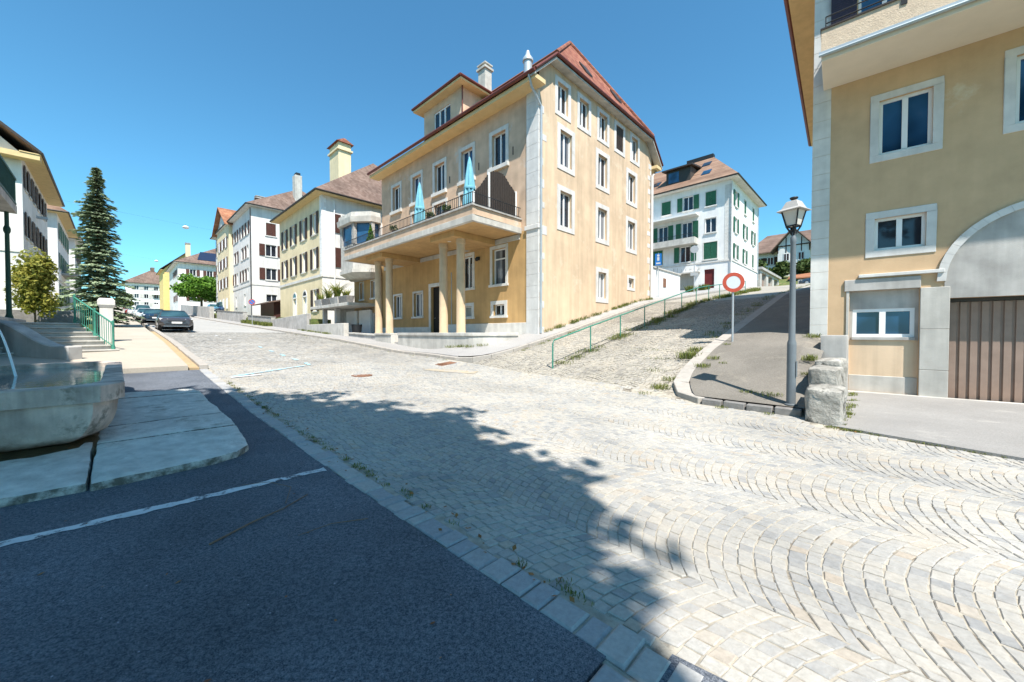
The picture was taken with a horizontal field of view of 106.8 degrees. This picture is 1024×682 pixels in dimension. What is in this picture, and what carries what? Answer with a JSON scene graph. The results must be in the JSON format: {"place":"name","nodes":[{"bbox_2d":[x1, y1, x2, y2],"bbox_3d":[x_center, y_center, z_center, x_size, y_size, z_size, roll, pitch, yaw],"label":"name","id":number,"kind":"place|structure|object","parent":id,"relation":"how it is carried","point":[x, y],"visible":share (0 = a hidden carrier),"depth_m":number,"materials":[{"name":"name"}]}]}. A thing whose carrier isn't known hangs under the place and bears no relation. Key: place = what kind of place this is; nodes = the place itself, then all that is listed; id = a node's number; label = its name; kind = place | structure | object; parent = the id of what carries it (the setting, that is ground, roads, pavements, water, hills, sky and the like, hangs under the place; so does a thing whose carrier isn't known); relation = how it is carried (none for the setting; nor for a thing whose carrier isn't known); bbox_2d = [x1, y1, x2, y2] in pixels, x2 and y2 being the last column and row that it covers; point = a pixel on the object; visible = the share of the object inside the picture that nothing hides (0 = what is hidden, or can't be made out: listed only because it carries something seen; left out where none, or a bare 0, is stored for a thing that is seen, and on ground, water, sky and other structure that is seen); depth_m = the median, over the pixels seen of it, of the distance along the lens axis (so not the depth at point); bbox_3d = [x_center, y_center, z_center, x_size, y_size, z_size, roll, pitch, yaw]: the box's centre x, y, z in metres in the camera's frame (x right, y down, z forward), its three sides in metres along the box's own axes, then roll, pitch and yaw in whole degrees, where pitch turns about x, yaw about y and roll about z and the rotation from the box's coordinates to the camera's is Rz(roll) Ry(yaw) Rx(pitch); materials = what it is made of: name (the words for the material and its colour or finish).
{"place":"outdoors","nodes":[
{"label":"outdoors","id":0,"kind":"place"},
{"bbox_2d":[81,322,92,331],"bbox_3d":[-34.012,-1.376,29.175,42.500,2.490,3.730,1,2,44],"label":"front garden","id":1,"kind":"object","parent":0,"point":[91,327],"visible":0.02,"depth_m":15.75,"materials":[{"name":"green plant"}]},
{"bbox_2d":[3,247,60,321],"bbox_3d":[-24.734,-2.665,19.605,1.952,4.523,1.783,0,1,0],"label":"leafy shrub","id":2,"kind":"object","parent":1,"relation":"on","point":[33,278],"visible":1,"depth_m":19.39,"materials":[{"name":"green plant"}]},
{"bbox_2d":[0,309,83,324],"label":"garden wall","id":3,"kind":"structure","parent":1,"relation":"on","point":[63,317],"depth_m":21.20,"materials":[{"name":"concrete"}]},
{"bbox_2d":[56,167,143,324],"bbox_3d":[-28.969,-6.524,26.566,4.524,11.300,4.361,0,1,0],"label":"spruce tree","id":4,"kind":"object","parent":1,"relation":"on","point":[97,220],"visible":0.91,"depth_m":26.43,"materials":[{"name":"green plant"}]},
{"bbox_2d":[0,307,187,373],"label":"pavement","id":5,"kind":"structure","parent":0,"point":[143,349],"depth_m":12.43,"materials":[{"name":"beige concrete"}]},
{"bbox_2d":[97,298,114,341],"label":"stone pillar","id":6,"kind":"structure","parent":5,"relation":"on","point":[106,306],"depth_m":15.85,"materials":[{"name":"grey stone"}]},
{"bbox_2d":[147,308,284,332],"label":"road surface","id":7,"kind":"object","parent":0,"point":[204,326],"visible":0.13,"depth_m":32.37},
{"bbox_2d":[131,316,207,368],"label":"kerb","id":8,"kind":"structure","parent":7,"relation":"on","point":[197,361],"depth_m":14.86,"materials":[{"name":"stone"}]},
{"bbox_2d":[154,310,194,330],"bbox_3d":[-23.670,-1.405,26.615,4.255,1.475,2.100,-3,-1,44],"label":"parked car","id":9,"kind":"object","parent":7,"relation":"on","point":[173,320],"visible":0.94,"depth_m":25.61,"materials":[{"name":"grey paint"}]},
{"bbox_2d":[214,314,330,324],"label":"garden ground","id":10,"kind":"structure","parent":0,"point":[316,321],"depth_m":32.49,"materials":[{"name":"green plant"}]},
{"bbox_2d":[169,273,216,305],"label":"round tree","id":11,"kind":"object","parent":10,"relation":"on","point":[200,288],"visible":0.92,"depth_m":69.68,"materials":[{"name":"green plant"}]},
{"bbox_2d":[0,370,605,681],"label":"asphalt apron","id":12,"kind":"object","parent":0,"point":[380,584],"visible":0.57,"depth_m":2.33,"materials":[{"name":"grey asphalt"}]},
{"bbox_2d":[0,388,248,507],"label":"stone platform","id":13,"kind":"structure","parent":12,"relation":"on","point":[143,435],"depth_m":4.48,"materials":[{"name":"grey stone"}]},
{"bbox_2d":[0,361,124,461],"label":"fountain","id":14,"kind":"object","parent":13,"relation":"on","point":[47,408],"visible":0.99,"depth_m":4.34,"materials":[{"name":"stone"}]},
{"bbox_2d":[0,468,326,546],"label":"white bay line","id":15,"kind":"object","parent":12,"relation":"on","point":[84,524],"visible":1,"depth_m":3.30,"materials":[{"name":"paint"}]},
{"bbox_2d":[188,314,494,356],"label":"street pavement","id":16,"kind":"structure","parent":0,"point":[455,351],"depth_m":20.64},
{"bbox_2d":[190,286,744,362],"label":"street kerb","id":17,"kind":"structure","parent":16,"relation":"on","point":[495,354],"depth_m":18.90,"materials":[{"name":"stone"}]},
{"bbox_2d":[0,0,812,300],"label":"sky","id":18,"kind":"structure","parent":0,"point":[185,110],"materials":[{"name":"blue"}]},
{"bbox_2d":[83,276,797,313],"bbox_3d":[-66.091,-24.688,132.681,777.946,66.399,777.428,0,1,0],"label":"ground","id":19,"kind":"structure","parent":0,"point":[785,280],"depth_m":67.02,"materials":[{"name":"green plant"}]},
{"bbox_2d":[0,154,25,321],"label":"porch house","id":20,"kind":"structure","parent":19,"relation":"on","point":[8,203],"depth_m":13.71,"materials":[{"name":"metal"}]},
{"bbox_2d":[0,121,64,309],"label":"villa","id":21,"kind":"object","parent":19,"relation":"on","point":[37,191],"visible":0.59,"depth_m":27.28,"materials":[{"name":"paint"}]},
{"bbox_2d":[0,320,119,359],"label":"stone stairs","id":22,"kind":"structure","parent":19,"relation":"on","point":[66,341],"depth_m":11.22,"materials":[{"name":"stone"}]},
{"bbox_2d":[72,294,115,348],"bbox_3d":[-15.024,-0.676,13.654,2.215,2.070,0.100,0,1,16],"label":"stair railing","id":23,"kind":"object","parent":22,"relation":"on","point":[95,333],"visible":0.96,"depth_m":13.61,"materials":[{"name":"green metal"}]},
{"bbox_2d":[47,204,78,310],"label":"villa","id":24,"kind":"object","parent":19,"relation":"on","point":[60,222],"visible":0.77,"depth_m":43.76,"materials":[{"name":"paint"}]},
{"bbox_2d":[68,237,83,310],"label":"villa","id":25,"kind":"object","parent":19,"relation":"on","point":[73,242],"visible":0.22,"depth_m":56.31,"materials":[{"name":"paint"}]},
{"bbox_2d":[124,267,159,308],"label":"apartment house","id":26,"kind":"structure","parent":19,"relation":"on","point":[146,291],"depth_m":159.61,"materials":[{"name":"paint"}]},
{"bbox_2d":[156,253,184,309],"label":"gabled house","id":27,"kind":"structure","parent":19,"relation":"on","point":[164,286],"depth_m":112.93,"materials":[{"name":"paint"}]},
{"bbox_2d":[165,242,215,312],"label":"apartment house","id":28,"kind":"structure","parent":19,"relation":"on","point":[201,264],"depth_m":98.50,"materials":[{"name":"paint"}]},
{"bbox_2d":[181,305,213,317],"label":"garden wall","id":29,"kind":"structure","parent":19,"relation":"on","point":[204,311],"depth_m":68.90,"materials":[{"name":"concrete"}]},
{"bbox_2d":[216,310,246,321],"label":"garden wall","id":30,"kind":"structure","parent":19,"relation":"on","point":[236,316],"depth_m":52.10,"materials":[{"name":"concrete"}]},
{"bbox_2d":[210,172,305,316],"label":"apartment house","id":31,"kind":"structure","parent":19,"relation":"on","point":[247,268],"depth_m":54.05,"materials":[{"name":"paint"}]},
{"bbox_2d":[259,243,279,257],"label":"window","id":32,"kind":"structure","parent":31,"relation":"in","point":[268,250],"depth_m":53.25,"materials":[{"name":"wood"}]},
{"bbox_2d":[259,267,279,280],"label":"window","id":33,"kind":"structure","parent":31,"relation":"in","point":[265,273],"depth_m":53.37,"materials":[{"name":"stone"}]},
{"bbox_2d":[252,300,280,317],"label":"shed","id":34,"kind":"structure","parent":19,"relation":"on","point":[271,308],"depth_m":45.91,"materials":[{"name":"brown wood"}]},
{"bbox_2d":[273,313,310,329],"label":"garden wall","id":35,"kind":"structure","parent":19,"relation":"on","point":[298,322],"depth_m":33.98,"materials":[{"name":"concrete"}]},
{"bbox_2d":[269,138,381,323],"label":"apartment house","id":36,"kind":"structure","parent":19,"relation":"on","point":[310,257],"depth_m":37.20,"materials":[{"name":"paint"}]},
{"bbox_2d":[306,323,348,335],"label":"garden wall","id":37,"kind":"structure","parent":19,"relation":"on","point":[341,329],"depth_m":27.74,"materials":[{"name":"concrete"}]},
{"bbox_2d":[310,302,382,333],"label":"garage terrace","id":38,"kind":"structure","parent":19,"relation":"on","point":[345,312],"depth_m":30.26,"materials":[{"name":"concrete"}]},
{"bbox_2d":[314,299,321,305],"bbox_3d":[-16.186,-3.195,32.248,1.546,0.540,0.604,1,2,44],"label":"planter","id":39,"kind":"object","parent":38,"relation":"on","point":[318,302],"visible":0.48,"depth_m":31.97,"materials":[{"name":"concrete"}]},
{"bbox_2d":[317,280,351,299],"bbox_3d":[-14.297,-4.019,30.331,7.276,1.286,2.452,1,2,41],"label":"potted palm","id":40,"kind":"object","parent":39,"relation":"in","point":[337,292],"visible":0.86,"depth_m":29.79,"materials":[{"name":"green plant"}]},
{"bbox_2d":[359,310,371,333],"bbox_3d":[-11.492,-1.315,29.843,2.000,2.200,0.150,1,2,44],"label":"garage door","id":41,"kind":"structure","parent":38,"relation":"in","point":[365,316],"depth_m":29.57,"materials":[{"name":"grey metal"}]},
{"bbox_2d":[374,333,397,343],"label":"wall","id":42,"kind":"structure","parent":19,"relation":"on","point":[391,338],"depth_m":21.92,"materials":[{"name":"concrete"}]},
{"bbox_2d":[397,333,519,351],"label":"terrace wall","id":43,"kind":"structure","parent":19,"relation":"on","point":[430,340],"depth_m":17.83,"materials":[{"name":"concrete"}]},
{"bbox_2d":[337,41,663,338],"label":"corner house","id":44,"kind":"structure","parent":19,"relation":"on","point":[562,139],"depth_m":21.08,"materials":[{"name":"paint"}]},
{"bbox_2d":[389,181,401,215],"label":"window","id":45,"kind":"structure","parent":44,"relation":"in","point":[398,191],"depth_m":27.02,"materials":[{"name":"stone"}]},
{"bbox_2d":[409,169,422,207],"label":"window","id":46,"kind":"structure","parent":44,"relation":"in","point":[419,179],"depth_m":25.38,"materials":[{"name":"stone"}]},
{"bbox_2d":[411,290,423,318],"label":"window","id":47,"kind":"structure","parent":44,"relation":"in","point":[419,297],"depth_m":25.44,"materials":[{"name":"stone"}]},
{"bbox_2d":[414,182,424,223],"bbox_3d":[-5.014,-7.122,20.664,0.610,2.950,0.610,0,1,22],"label":"parasol","id":48,"kind":"object","parent":44,"relation":"on","point":[419,205],"visible":0.55,"depth_m":20.50,"materials":[{"name":"teal fabric"}]},
{"bbox_2d":[428,283,438,332],"bbox_3d":[-4.719,-2.002,23.886,1.400,3.220,0.285,1,2,44],"label":"door","id":49,"kind":"structure","parent":44,"relation":"in","point":[435,290],"depth_m":24.13,"materials":[{"name":"wood"}]},
{"bbox_2d":[431,157,446,197],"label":"window","id":50,"kind":"structure","parent":44,"relation":"in","point":[442,169],"depth_m":23.42,"materials":[{"name":"stone"}]},
{"bbox_2d":[435,104,449,133],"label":"window","id":51,"kind":"structure","parent":44,"relation":"in","point":[443,116],"depth_m":23.41,"materials":[{"name":"glass"}]},
{"bbox_2d":[457,141,475,186],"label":"window","id":52,"kind":"structure","parent":44,"relation":"in","point":[471,153],"depth_m":21.74,"materials":[{"name":"stone"}]},
{"bbox_2d":[463,157,475,204],"bbox_3d":[-1.992,-7.115,17.890,0.610,3.050,0.610,0,1,22],"label":"parasol","id":53,"kind":"object","parent":44,"relation":"on","point":[469,184],"visible":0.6,"depth_m":17.73,"materials":[{"name":"teal fabric"}]},
{"bbox_2d":[465,252,474,290],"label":"window","id":54,"kind":"structure","parent":44,"relation":"in","point":[469,261],"depth_m":21.68,"materials":[{"name":"glass"}]},
{"bbox_2d":[473,171,516,215],"bbox_3d":[-0.772,-6.771,17.867,0.100,2.403,2.810,1,2,44],"label":"privacy screen","id":55,"kind":"object","parent":44,"relation":"on","point":[496,185],"visible":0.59,"depth_m":17.90,"materials":[{"name":"wood"}]},
{"bbox_2d":[487,123,508,171],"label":"window","id":56,"kind":"structure","parent":44,"relation":"in","point":[501,142],"depth_m":19.79,"materials":[{"name":"stone"}]},
{"bbox_2d":[488,243,508,287],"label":"window","id":57,"kind":"structure","parent":44,"relation":"in","point":[501,255],"depth_m":19.97,"materials":[{"name":"glass"}]},
{"bbox_2d":[489,300,507,317],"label":"window","id":58,"kind":"structure","parent":44,"relation":"in","point":[501,310],"depth_m":19.96,"materials":[{"name":"stone"}]},
{"bbox_2d":[555,74,570,123],"bbox_3d":[2.566,-12.141,19.129,0.958,1.890,0.991,0,1,0],"label":"window","id":59,"kind":"structure","parent":44,"relation":"in","point":[560,93],"depth_m":19.24,"materials":[{"name":"white stone"}]},
{"bbox_2d":[557,122,574,176],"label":"window","id":60,"kind":"structure","parent":44,"relation":"in","point":[563,141],"depth_m":19.49,"materials":[{"name":"white stone"}]},
{"bbox_2d":[557,183,574,234],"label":"window","id":61,"kind":"structure","parent":44,"relation":"in","point":[562,199],"depth_m":19.53,"materials":[{"name":"white stone"}]},
{"bbox_2d":[577,91,590,136],"bbox_3d":[3.892,-12.210,20.503,0.958,1.890,0.991,0,1,0],"label":"window","id":62,"kind":"structure","parent":44,"relation":"in","point":[581,107],"depth_m":20.58,"materials":[{"name":"white stone"}]},
{"bbox_2d":[595,201,609,245],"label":"window","id":63,"kind":"structure","parent":44,"relation":"in","point":[599,214],"depth_m":22.09,"materials":[{"name":"white stone"}]},
{"bbox_2d":[596,267,608,302],"bbox_3d":[5.227,-3.225,22.068,0.994,2.000,1.028,0,1,0],"label":"window","id":64,"kind":"structure","parent":44,"relation":"in","point":[599,276],"depth_m":22.24,"materials":[{"name":"white stone"}]},
{"bbox_2d":[597,106,608,147],"bbox_3d":[5.252,-12.299,21.912,0.958,1.890,0.991,0,1,0],"label":"window","id":65,"kind":"structure","parent":44,"relation":"in","point":[600,120],"depth_m":22.01,"materials":[{"name":"white stone"}]},
{"bbox_2d":[596,147,609,193],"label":"window","id":66,"kind":"structure","parent":44,"relation":"in","point":[600,162],"depth_m":22.10,"materials":[{"name":"white stone"}]},
{"bbox_2d":[614,119,624,157],"bbox_3d":[6.580,-12.368,23.312,0.090,1.890,1.336,1,2,44],"label":"window","id":67,"kind":"structure","parent":44,"relation":"in","point":[619,134],"depth_m":23.32,"materials":[{"name":"white stone"}]},
{"bbox_2d":[626,167,636,208],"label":"window","id":68,"kind":"structure","parent":44,"relation":"in","point":[629,179],"depth_m":24.60,"materials":[{"name":"white stone"}]},
{"bbox_2d":[626,216,636,254],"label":"window","id":69,"kind":"structure","parent":44,"relation":"in","point":[629,226],"depth_m":24.69,"materials":[{"name":"white stone"}]},
{"bbox_2d":[630,131,639,166],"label":"window","id":70,"kind":"structure","parent":44,"relation":"in","point":[632,143],"depth_m":24.93,"materials":[{"name":"white stone"}]},
{"bbox_2d":[227,283,1007,604],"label":"weeds","id":71,"kind":"object","parent":19,"relation":"on","point":[681,353],"visible":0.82,"depth_m":12.89,"materials":[{"name":"green plant"}]},
{"bbox_2d":[651,153,766,289],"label":"apartment house","id":72,"kind":"structure","parent":19,"relation":"on","point":[709,205],"depth_m":46.92,"materials":[{"name":"paint"}]},
{"bbox_2d":[653,225,672,242],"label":"window","id":73,"kind":"structure","parent":72,"relation":"in","point":[666,231],"depth_m":49.26,"materials":[{"name":"wood"}]},
{"bbox_2d":[674,245,695,263],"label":"window","id":74,"kind":"structure","parent":72,"relation":"in","point":[687,256],"depth_m":47.56,"materials":[{"name":"wood"}]},
{"bbox_2d":[676,220,697,238],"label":"window","id":75,"kind":"structure","parent":72,"relation":"in","point":[691,227],"depth_m":47.21,"materials":[{"name":"wood"}]},
{"bbox_2d":[677,194,698,212],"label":"window","id":76,"kind":"structure","parent":72,"relation":"in","point":[691,203],"depth_m":47.05,"materials":[{"name":"wood"}]},
{"bbox_2d":[702,240,717,260],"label":"window","id":77,"kind":"structure","parent":72,"relation":"in","point":[710,249],"depth_m":45.35,"materials":[{"name":"wood"}]},
{"bbox_2d":[757,267,780,286],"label":"garage row","id":78,"kind":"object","parent":19,"relation":"on","point":[766,277],"visible":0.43,"depth_m":56.90,"materials":[{"name":"paint"}]},
{"bbox_2d":[770,260,789,278],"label":"bushy tree","id":79,"kind":"object","parent":19,"relation":"on","point":[781,269],"visible":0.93,"depth_m":70.18,"materials":[{"name":"green plant"}]},
{"bbox_2d":[757,229,810,275],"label":"chalet","id":80,"kind":"object","parent":19,"relation":"on","point":[772,250],"visible":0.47,"depth_m":74.46,"materials":[{"name":"white paint"}]},
{"bbox_2d":[784,0,1023,403],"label":"garage house","id":81,"kind":"structure","parent":19,"relation":"on","point":[913,113],"depth_m":9.27,"materials":[{"name":"beige paint"}]},
{"bbox_2d":[831,0,890,23],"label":"balcony door","id":82,"kind":"structure","parent":81,"relation":"in","point":[836,5],"depth_m":10.12,"materials":[{"name":"stone"}]},
{"bbox_2d":[851,308,915,339],"bbox_3d":[9.680,-0.435,9.947,0.999,0.820,0.891,0,1,0],"label":"window","id":83,"kind":"structure","parent":81,"relation":"in","point":[889,323],"depth_m":9.92,"materials":[{"name":"glass"}]},
{"bbox_2d":[865,203,936,257],"bbox_3d":[9.783,-2.753,9.607,0.980,1.170,0.853,0,1,0],"label":"window","id":84,"kind":"structure","parent":81,"relation":"in","point":[899,235],"depth_m":9.64,"materials":[{"name":"white stone"}]},
{"bbox_2d":[869,75,944,163],"bbox_3d":[9.828,-5.482,9.512,0.995,1.730,0.866,0,1,0],"label":"window","id":85,"kind":"structure","parent":81,"relation":"in","point":[901,126],"depth_m":9.54,"materials":[{"name":"white stone"}]},
{"bbox_2d":[948,296,1023,402],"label":"garage door","id":86,"kind":"structure","parent":81,"relation":"in","point":[986,334],"depth_m":8.93,"materials":[{"name":"brown wood"}]},
{"bbox_2d":[1003,45,1023,133],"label":"window","id":87,"kind":"structure","parent":81,"relation":"in","point":[1013,104],"depth_m":8.43,"materials":[{"name":"white stone"}]},
{"bbox_2d":[457,287,724,355],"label":"alley pavement","id":88,"kind":"structure","parent":0,"point":[526,338],"depth_m":17.80,"materials":[{"name":"grey concrete"}]},
{"bbox_2d":[162,332,1023,681],"bbox_3d":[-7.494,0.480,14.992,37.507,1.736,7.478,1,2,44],"label":"street setts","id":89,"kind":"structure","parent":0,"point":[464,398],"depth_m":3.59,"materials":[{"name":"grey stone"}]},
{"bbox_2d":[150,331,198,369],"bbox_3d":[-16.376,0.184,17.961,19.500,1.328,0.220,1,2,44],"label":"gutter strip","id":90,"kind":"object","parent":89,"relation":"on","point":[188,361],"visible":0.52,"depth_m":13.72,"materials":[{"name":"stone"}]},
{"bbox_2d":[38,412,855,681],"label":"fallen leaves","id":91,"kind":"object","parent":89,"relation":"on","point":[514,548],"visible":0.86,"depth_m":2.74,"materials":[{"name":"brown plant"}]},
{"bbox_2d":[199,369,703,681],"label":"sett border","id":92,"kind":"object","parent":89,"relation":"on","point":[620,647],"visible":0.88,"depth_m":2.43,"materials":[{"name":"grey stone"}]},
{"bbox_2d":[702,398,801,416],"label":"front kerb","id":93,"kind":"structure","parent":89,"relation":"on","point":[788,411],"depth_m":7.49,"materials":[{"name":"stone"}]},
{"bbox_2d":[473,296,775,391],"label":"alley setts","id":94,"kind":"structure","parent":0,"point":[655,336],"depth_m":14.07,"materials":[{"name":"grey stone"}]},
{"bbox_2d":[552,281,745,368],"bbox_3d":[10.021,-1.941,21.526,0.052,5.362,25.047,1,2,44],"label":"alley railing","id":95,"kind":"object","parent":94,"relation":"on","point":[590,326],"visible":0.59,"depth_m":15.91,"materials":[{"name":"metal"}]},
{"bbox_2d":[659,654,727,681],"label":"asphalt road edge","id":96,"kind":"object","parent":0,"point":[675,660],"visible":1,"depth_m":1.80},
{"bbox_2d":[680,287,722,295],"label":"forecourt","id":97,"kind":"structure","parent":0,"point":[681,291],"depth_m":41.22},
{"bbox_2d":[653,266,680,300],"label":"alley wall","id":98,"kind":"structure","parent":97,"relation":"on","point":[669,282],"depth_m":30.80,"materials":[{"name":"paint"}]},
{"bbox_2d":[666,283,809,301],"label":"alley road","id":99,"kind":"structure","parent":0,"point":[768,291],"depth_m":27.68,"materials":[{"name":"grey asphalt"}]},
{"bbox_2d":[673,285,809,403],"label":"corner kerb","id":100,"kind":"structure","parent":99,"relation":"on","point":[682,386],"depth_m":10.50,"materials":[{"name":"stone"}]},
{"bbox_2d":[690,286,822,407],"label":"sidewalk","id":101,"kind":"structure","parent":0,"point":[753,355],"depth_m":9.61,"materials":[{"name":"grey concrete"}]},
{"bbox_2d":[722,272,744,341],"bbox_3d":[6.736,-0.983,11.603,0.596,2.198,0.080,0,1,18],"label":"traffic sign","id":102,"kind":"object","parent":101,"relation":"on","point":[733,282],"visible":0.99,"depth_m":11.57,"materials":[{"name":"red metal"}]},
{"bbox_2d":[776,196,811,405],"bbox_3d":[5.368,-0.760,7.284,0.410,3.985,0.410,-1,1,-28],"label":"street lamp","id":103,"kind":"object","parent":101,"relation":"on","point":[792,212],"visible":1,"depth_m":7.24,"materials":[{"name":"grey metal"}]},
{"bbox_2d":[814,357,847,386],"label":"stone block","id":104,"kind":"structure","parent":101,"relation":"on","point":[837,362],"depth_m":8.39,"materials":[{"name":"stone"}]},
{"bbox_2d":[821,335,848,394],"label":"stone block","id":105,"kind":"structure","parent":101,"relation":"on","point":[834,346],"depth_m":9.34,"materials":[{"name":"concrete"}]},
{"bbox_2d":[822,391,1023,460],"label":"driveway","id":106,"kind":"structure","parent":0,"point":[996,429],"depth_m":6.69,"materials":[{"name":"grey concrete"}]},
{"bbox_2d":[804,384,847,425],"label":"stone block","id":107,"kind":"structure","parent":106,"relation":"on","point":[825,403],"depth_m":6.62,"materials":[{"name":"stone"}]},
{"bbox_2d":[808,365,845,386],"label":"stone block","id":108,"kind":"structure","parent":107,"relation":"on","point":[822,374],"depth_m":7.42,"materials":[{"name":"stone"}]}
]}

